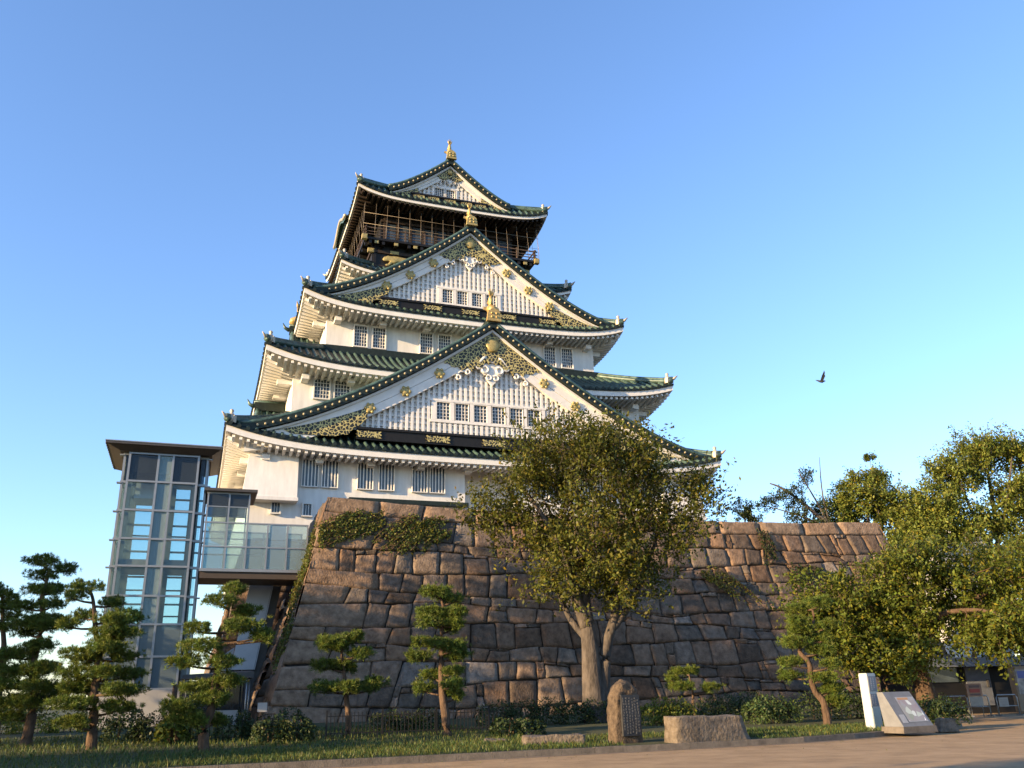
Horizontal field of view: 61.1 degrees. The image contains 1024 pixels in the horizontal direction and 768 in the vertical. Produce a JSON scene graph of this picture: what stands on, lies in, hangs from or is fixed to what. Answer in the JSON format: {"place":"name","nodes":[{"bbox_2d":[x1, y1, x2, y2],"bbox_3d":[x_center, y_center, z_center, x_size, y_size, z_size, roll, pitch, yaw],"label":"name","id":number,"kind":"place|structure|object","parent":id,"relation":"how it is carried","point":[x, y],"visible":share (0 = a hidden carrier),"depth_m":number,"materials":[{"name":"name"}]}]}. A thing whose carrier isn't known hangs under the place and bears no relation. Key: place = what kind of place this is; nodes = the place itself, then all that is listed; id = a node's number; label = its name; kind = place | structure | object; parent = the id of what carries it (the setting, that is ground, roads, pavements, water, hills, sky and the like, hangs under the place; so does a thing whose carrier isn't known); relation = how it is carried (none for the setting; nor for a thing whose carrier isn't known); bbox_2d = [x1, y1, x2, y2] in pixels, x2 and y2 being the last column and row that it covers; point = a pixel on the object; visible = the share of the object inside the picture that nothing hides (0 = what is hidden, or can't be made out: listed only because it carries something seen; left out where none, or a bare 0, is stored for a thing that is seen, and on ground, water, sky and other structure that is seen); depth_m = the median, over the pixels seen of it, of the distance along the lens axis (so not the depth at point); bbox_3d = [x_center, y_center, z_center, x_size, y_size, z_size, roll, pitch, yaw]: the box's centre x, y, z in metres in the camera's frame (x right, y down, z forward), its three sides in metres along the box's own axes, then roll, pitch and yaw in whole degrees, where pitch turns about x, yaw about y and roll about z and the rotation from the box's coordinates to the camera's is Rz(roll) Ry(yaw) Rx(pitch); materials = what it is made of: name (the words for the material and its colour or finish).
{"place":"outdoors","nodes":[
{"label":"outdoors","id":0,"kind":"place"},
{"bbox_2d":[1,707,87,726],"bbox_3d":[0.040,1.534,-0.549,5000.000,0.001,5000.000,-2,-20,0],"label":"ground","id":1,"kind":"structure","parent":0,"point":[59,711],"depth_m":232.95,"materials":[{"name":"soil"}]},
{"bbox_2d":[872,418,1023,655],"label":"camphor tree","id":2,"kind":"object","parent":1,"relation":"on","point":[976,458],"visible":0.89,"depth_m":73.13,"materials":[{"name":"green plant"}]},
{"bbox_2d":[941,534,1023,656],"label":"bushy tree","id":3,"kind":"object","parent":1,"relation":"on","point":[989,553],"visible":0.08,"depth_m":58.85,"materials":[{"name":"green plant"}]},
{"bbox_2d":[207,139,725,599],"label":"castle tower","id":4,"kind":"structure","parent":0,"point":[435,328],"depth_m":71.51,"materials":[{"name":"white paint"}]},
{"bbox_2d":[0,706,933,767],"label":"lawn","id":5,"kind":"structure","parent":0,"point":[586,728],"depth_m":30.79,"materials":[{"name":"plant"}]},
{"bbox_2d":[0,581,25,743],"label":"pine tree","id":6,"kind":"object","parent":5,"relation":"on","point":[7,594],"visible":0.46,"depth_m":31.92,"materials":[{"name":"green plant"}]},
{"bbox_2d":[0,552,79,746],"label":"pine tree","id":7,"kind":"object","parent":5,"relation":"on","point":[34,687],"visible":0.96,"depth_m":30.32,"materials":[{"name":"green plant"}]},
{"bbox_2d":[1,690,89,726],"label":"hedge","id":8,"kind":"object","parent":5,"relation":"on","point":[41,711],"visible":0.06,"depth_m":52.91,"materials":[{"name":"green plant"}]},
{"bbox_2d":[0,711,133,734],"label":"hedge","id":9,"kind":"object","parent":5,"relation":"on","point":[14,728],"visible":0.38,"depth_m":38.66,"materials":[{"name":"green plant"}]},
{"bbox_2d":[39,577,152,749],"bbox_3d":[-13.574,9.298,28.559,3.263,5.877,2.840,-2,-20,0],"label":"pine tree","id":10,"kind":"object","parent":5,"relation":"on","point":[109,639],"visible":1,"depth_m":28.32,"materials":[{"name":"green plant"}]},
{"bbox_2d":[98,708,207,745],"bbox_3d":[-12.682,12.237,30.816,3.632,1.476,1.584,5,-21,-19],"label":"hedge","id":11,"kind":"object","parent":5,"relation":"on","point":[142,731],"visible":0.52,"depth_m":30.31,"materials":[{"name":"green plant"}]},
{"bbox_2d":[88,439,222,727],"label":"lift tower","id":12,"kind":"structure","parent":5,"relation":"on","point":[156,476],"depth_m":50.00,"materials":[{"name":"blue glass"}]},
{"bbox_2d":[198,487,308,585],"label":"glass footbridge","id":13,"kind":"object","parent":12,"relation":"attached to","point":[235,503],"visible":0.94,"depth_m":51.25,"materials":[{"name":"glass"}]},
{"bbox_2d":[153,717,191,744],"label":"shrub","id":14,"kind":"object","parent":5,"relation":"on","point":[162,727],"visible":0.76,"depth_m":29.48,"materials":[{"name":"green plant"}]},
{"bbox_2d":[167,684,177,743],"bbox_3d":[-11.750,11.508,29.981,0.204,2.130,0.198,2,-20,-11],"label":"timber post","id":15,"kind":"object","parent":5,"relation":"on","point":[174,690],"visible":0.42,"depth_m":30.17,"materials":[{"name":"brown wood"}]},
{"bbox_2d":[174,692,184,743],"bbox_3d":[-11.479,11.548,29.964,0.204,2.030,0.198,2,-20,-11],"label":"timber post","id":16,"kind":"object","parent":5,"relation":"on","point":[182,695],"visible":0.05,"depth_m":29.74,"materials":[{"name":"brown wood"}]},
{"bbox_2d":[188,718,242,740],"bbox_3d":[-10.440,12.261,30.547,1.790,1.030,0.060,3,-20,-12],"label":"picket fence","id":17,"kind":"object","parent":5,"relation":"on","point":[195,738],"visible":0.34,"depth_m":30.56,"materials":[{"name":"black metal"}]},
{"bbox_2d":[157,579,275,751],"bbox_3d":[-8.918,8.592,26.554,3.355,5.341,2.546,-2,-20,0],"label":"pine tree","id":18,"kind":"object","parent":5,"relation":"on","point":[210,694],"visible":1,"depth_m":26.35,"materials":[{"name":"green plant"}]},
{"bbox_2d":[181,671,253,724],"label":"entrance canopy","id":19,"kind":"object","parent":5,"relation":"on","point":[233,705],"visible":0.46,"depth_m":45.93,"materials":[{"name":"metal"}]},
{"bbox_2d":[210,585,280,711],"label":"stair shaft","id":20,"kind":"object","parent":5,"relation":"on","point":[254,654],"visible":0.37,"depth_m":52.96,"materials":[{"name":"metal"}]},
{"bbox_2d":[204,538,305,672],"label":"castle base wall","id":21,"kind":"structure","parent":5,"relation":"on","point":[253,562],"depth_m":59.25,"materials":[{"name":"stone"}]},
{"bbox_2d":[211,706,313,741],"bbox_3d":[-8.979,12.342,31.236,3.624,1.380,1.351,5,-21,-19],"label":"hedge","id":22,"kind":"object","parent":5,"relation":"on","point":[246,728],"visible":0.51,"depth_m":30.93,"materials":[{"name":"green plant"}]},
{"bbox_2d":[254,703,274,739],"bbox_3d":[-8.588,11.775,30.097,0.680,1.350,0.060,3,-20,-13],"label":"sign","id":23,"kind":"object","parent":5,"relation":"on","point":[262,707],"visible":0.48,"depth_m":30.19,"materials":[{"name":"metal"}]},
{"bbox_2d":[242,590,292,721],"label":"stone buttress","id":24,"kind":"structure","parent":5,"relation":"on","point":[258,690],"depth_m":49.79,"materials":[{"name":"stone"}]},
{"bbox_2d":[249,713,317,744],"bbox_3d":[-7.587,11.560,28.862,2.211,1.185,1.138,5,-21,-19],"label":"hedge","id":25,"kind":"object","parent":5,"relation":"on","point":[281,728],"visible":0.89,"depth_m":28.69,"materials":[{"name":"green plant"}]},
{"bbox_2d":[306,629,391,736],"bbox_3d":[-6.247,11.135,32.257,2.848,4.030,2.857,-17,-25,37],"label":"pine tree","id":26,"kind":"object","parent":5,"relation":"on","point":[328,643],"visible":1,"depth_m":32.28,"materials":[{"name":"green plant"}]},
{"bbox_2d":[367,706,441,731],"bbox_3d":[-4.218,13.535,34.718,3.088,1.248,1.568,5,-21,-19],"label":"hedge","id":27,"kind":"object","parent":5,"relation":"on","point":[396,725],"visible":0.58,"depth_m":34.49,"materials":[{"name":"green plant"}]},
{"bbox_2d":[325,706,496,738],"bbox_3d":[-3.583,12.439,31.692,6.369,1.130,0.063,5,-21,-17],"label":"picket fence","id":28,"kind":"object","parent":5,"relation":"on","point":[437,713],"visible":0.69,"depth_m":31.64,"materials":[{"name":"black metal"}]},
{"bbox_2d":[402,581,474,736],"bbox_3d":[-2.602,10.103,31.548,2.366,5.744,2.346,-9,-21,20],"label":"pine tree","id":29,"kind":"object","parent":5,"relation":"on","point":[450,617],"visible":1,"depth_m":31.45,"materials":[{"name":"green plant"}]},
{"bbox_2d":[483,737,505,743],"bbox_3d":[-0.551,11.237,27.101,0.802,0.336,0.520,1,-20,-8],"label":"rock","id":30,"kind":"object","parent":5,"relation":"on","point":[492,739],"visible":0.33,"depth_m":26.97,"materials":[{"name":"grey stone"}]},
{"bbox_2d":[489,716,546,737],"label":"shrub","id":31,"kind":"object","parent":5,"relation":"on","point":[517,727],"visible":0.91,"depth_m":29.73,"materials":[{"name":"green plant"}]},
{"bbox_2d":[476,696,606,726],"bbox_3d":[1.601,14.287,37.570,6.616,1.466,1.817,5,-21,-19],"label":"hedge","id":32,"kind":"object","parent":5,"relation":"on","point":[511,712],"visible":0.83,"depth_m":37.34,"materials":[{"name":"green plant"}]},
{"bbox_2d":[521,733,584,745],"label":"stone slab","id":33,"kind":"structure","parent":5,"relation":"on","point":[568,737],"depth_m":25.70,"materials":[{"name":"beige stone"}]},
{"bbox_2d":[443,396,742,721],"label":"zelkova tree","id":34,"kind":"object","parent":5,"relation":"on","point":[596,448],"visible":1,"depth_m":41.12,"materials":[{"name":"green plant"}]},
{"bbox_2d":[258,497,950,723],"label":"stone base wall","id":35,"kind":"structure","parent":5,"relation":"on","point":[533,648],"depth_m":50.43,"materials":[{"name":"stone"}]},
{"bbox_2d":[271,520,317,673],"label":"ivy","id":36,"kind":"object","parent":35,"relation":"attached to","point":[294,599],"visible":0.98,"depth_m":47.97,"materials":[{"name":"green plant"}]},
{"bbox_2d":[317,508,387,552],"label":"ivy","id":37,"kind":"object","parent":35,"relation":"attached to","point":[341,525],"visible":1,"depth_m":49.44,"materials":[{"name":"green plant"}]},
{"bbox_2d":[372,513,451,556],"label":"ivy","id":38,"kind":"object","parent":35,"relation":"attached to","point":[418,536],"visible":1,"depth_m":50.58,"materials":[{"name":"green plant"}]},
{"bbox_2d":[696,565,762,604],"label":"ivy","id":39,"kind":"object","parent":35,"relation":"attached to","point":[719,583],"visible":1,"depth_m":55.44,"materials":[{"name":"green plant"}]},
{"bbox_2d":[729,496,801,522],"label":"tree","id":40,"kind":"object","parent":35,"relation":"on","point":[746,514],"visible":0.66,"depth_m":74.13,"materials":[{"name":"green plant"}]},
{"bbox_2d":[756,528,778,568],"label":"ivy","id":41,"kind":"object","parent":35,"relation":"attached to","point":[769,551],"visible":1,"depth_m":58.41,"materials":[{"name":"green plant"}]},
{"bbox_2d":[750,457,841,522],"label":"thin tree","id":42,"kind":"object","parent":35,"relation":"on","point":[805,507],"visible":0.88,"depth_m":73.96,"materials":[{"name":"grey plant"}]},
{"bbox_2d":[785,562,832,582],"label":"ivy","id":43,"kind":"object","parent":35,"relation":"attached to","point":[812,568],"visible":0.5,"depth_m":58.16,"materials":[{"name":"green plant"}]},
{"bbox_2d":[606,679,642,743],"bbox_3d":[3.400,10.063,26.452,1.031,2.042,0.671,9,-22,-27],"label":"inscribed stone","id":44,"kind":"object","parent":5,"relation":"on","point":[623,720],"visible":0.96,"depth_m":26.18,"materials":[{"name":"stone"}]},
{"bbox_2d":[640,695,696,725],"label":"hedge","id":45,"kind":"object","parent":5,"relation":"on","point":[666,708],"visible":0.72,"depth_m":35.59,"materials":[{"name":"green plant"}]},
{"bbox_2d":[663,663,725,714],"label":"pine tree","id":46,"kind":"object","parent":5,"relation":"on","point":[680,685],"visible":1,"depth_m":40.56,"materials":[{"name":"green plant"}]},
{"bbox_2d":[663,714,749,742],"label":"stone block","id":47,"kind":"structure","parent":5,"relation":"on","point":[690,728],"depth_m":26.02,"materials":[{"name":"beige stone"}]},
{"bbox_2d":[685,691,793,719],"bbox_3d":[10.009,14.352,38.357,5.216,1.463,2.075,5,-21,-19],"label":"hedge","id":48,"kind":"object","parent":5,"relation":"on","point":[735,706],"visible":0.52,"depth_m":37.90,"materials":[{"name":"green plant"}]},
{"bbox_2d":[741,694,803,723],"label":"hedge","id":49,"kind":"object","parent":5,"relation":"on","point":[774,710],"visible":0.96,"depth_m":34.66,"materials":[{"name":"green plant"}]},
{"bbox_2d":[775,593,850,724],"bbox_3d":[11.776,10.883,34.270,2.817,5.038,2.621,-2,-20,0],"label":"pine tree","id":50,"kind":"object","parent":5,"relation":"on","point":[814,644],"visible":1,"depth_m":34.03,"materials":[{"name":"green plant"}]},
{"bbox_2d":[794,685,894,719],"bbox_3d":[14.948,13.956,37.847,5.959,1.620,1.846,5,-21,-19],"label":"hedge","id":51,"kind":"object","parent":5,"relation":"on","point":[855,702],"visible":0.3,"depth_m":37.36,"materials":[{"name":"green plant"}]},
{"bbox_2d":[858,673,882,729],"bbox_3d":[12.550,11.112,30.311,0.460,1.900,0.359,10,-23,-30],"label":"signpost","id":52,"kind":"object","parent":5,"relation":"on","point":[870,702],"visible":0.97,"depth_m":30.20,"materials":[{"name":"metal"}]},
{"bbox_2d":[876,691,937,733],"bbox_3d":[13.154,10.941,28.942,1.630,1.270,0.920,8,-22,-25],"label":"map board","id":53,"kind":"object","parent":5,"relation":"on","point":[902,712],"visible":1,"depth_m":28.70,"materials":[{"name":"stone"}]},
{"bbox_2d":[916,693,973,725],"bbox_3d":[15.911,12.142,32.292,1.844,1.244,1.819,5,-21,-19],"label":"shrub","id":54,"kind":"object","parent":5,"relation":"on","point":[933,709],"visible":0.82,"depth_m":31.86,"materials":[{"name":"green plant"}]},
{"bbox_2d":[879,656,1023,713],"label":"kiosk","id":55,"kind":"object","parent":5,"relation":"on","point":[992,682],"visible":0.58,"depth_m":47.83,"materials":[{"name":"metal"}]},
{"bbox_2d":[928,668,958,682],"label":"window","id":56,"kind":"structure","parent":55,"relation":"in","point":[945,675],"depth_m":47.69,"materials":[{"name":"grey glass"}]},
{"bbox_2d":[963,667,994,705],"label":"white door","id":57,"kind":"structure","parent":55,"relation":"in","point":[972,676],"depth_m":47.97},
{"bbox_2d":[0,0,1023,706],"label":"sky","id":58,"kind":"structure","parent":0,"point":[772,196],"materials":[{"name":"blue"}]},
{"bbox_2d":[334,712,1023,767],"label":"road","id":59,"kind":"structure","parent":0,"point":[983,743],"depth_m":21.87,"materials":[{"name":"beige concrete"}]},
{"bbox_2d":[170,723,962,767],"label":"kerb","id":60,"kind":"structure","parent":59,"relation":"on","point":[433,758],"depth_m":23.75,"materials":[{"name":"concrete"}]},
{"bbox_2d":[314,729,965,767],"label":"gutter","id":61,"kind":"object","parent":59,"relation":"on","point":[626,752],"visible":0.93,"depth_m":24.27,"materials":[{"name":"grey concrete"}]},
{"bbox_2d":[321,728,1004,767],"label":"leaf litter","id":62,"kind":"object","parent":59,"relation":"on","point":[683,751],"visible":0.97,"depth_m":23.65,"materials":[{"name":"brown plant"}]},
{"bbox_2d":[849,660,916,691],"bbox_3d":[17.100,13.887,39.572,2.978,2.761,2.026,-2,-20,0],"label":"pine tree","id":63,"kind":"object","parent":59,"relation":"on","point":[884,673],"visible":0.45,"depth_m":39.46,"materials":[{"name":"green plant"}]},
{"bbox_2d":[759,527,1023,720],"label":"cherry tree","id":64,"kind":"object","parent":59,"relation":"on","point":[908,628],"visible":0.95,"depth_m":38.87,"materials":[{"name":"green plant"}]},
{"bbox_2d":[934,717,959,732],"bbox_3d":[15.010,11.815,30.049,0.703,0.500,0.620,-2,-20,0],"label":"dark rock","id":65,"kind":"object","parent":59,"relation":"on","point":[945,725],"visible":0.91,"depth_m":29.84,"materials":[{"name":"grey stone"}]},
{"bbox_2d":[946,696,973,716],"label":"barrier","id":66,"kind":"object","parent":59,"relation":"on","point":[966,700],"visible":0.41,"depth_m":43.12,"materials":[{"name":"grey metal"}]},
{"bbox_2d":[965,683,984,716],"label":"notice board","id":67,"kind":"object","parent":59,"relation":"on","point":[973,689],"visible":0.95,"depth_m":43.08,"materials":[{"name":"grey metal"}]},
{"bbox_2d":[967,695,994,716],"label":"barrier","id":68,"kind":"object","parent":59,"relation":"on","point":[983,706],"visible":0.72,"depth_m":43.49,"materials":[{"name":"grey metal"}]},
{"bbox_2d":[996,694,1023,715],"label":"barrier","id":69,"kind":"object","parent":59,"relation":"on","point":[1009,705],"visible":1,"depth_m":43.79,"materials":[{"name":"grey metal"}]},
{"bbox_2d":[998,697,1008,706],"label":"notice","id":70,"kind":"object","parent":69,"relation":"attached to","point":[1003,702],"visible":1,"depth_m":43.70,"materials":[{"name":"white paper"}]},
{"bbox_2d":[1007,666,1023,711],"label":"poster case","id":71,"kind":"object","parent":59,"relation":"on","point":[1018,689],"visible":0.88,"depth_m":46.03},
{"bbox_2d":[816,371,824,382],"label":"bird","id":72,"kind":"object","parent":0,"point":[822,380],"visible":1,"depth_m":63.50},
{"bbox_2d":[808,461,912,550],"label":"round tree","id":73,"kind":"object","parent":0,"point":[851,503],"visible":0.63,"depth_m":74.60,"materials":[{"name":"green plant"}]},
{"bbox_2d":[861,450,881,529],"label":"sprout tree","id":74,"kind":"object","parent":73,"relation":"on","point":[866,458],"visible":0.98,"depth_m":75.80,"materials":[{"name":"green plant"}]},
{"bbox_2d":[905,531,1014,656],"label":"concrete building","id":75,"kind":"structure","parent":0,"point":[980,542],"depth_m":153.17,"materials":[{"name":"grey concrete"}]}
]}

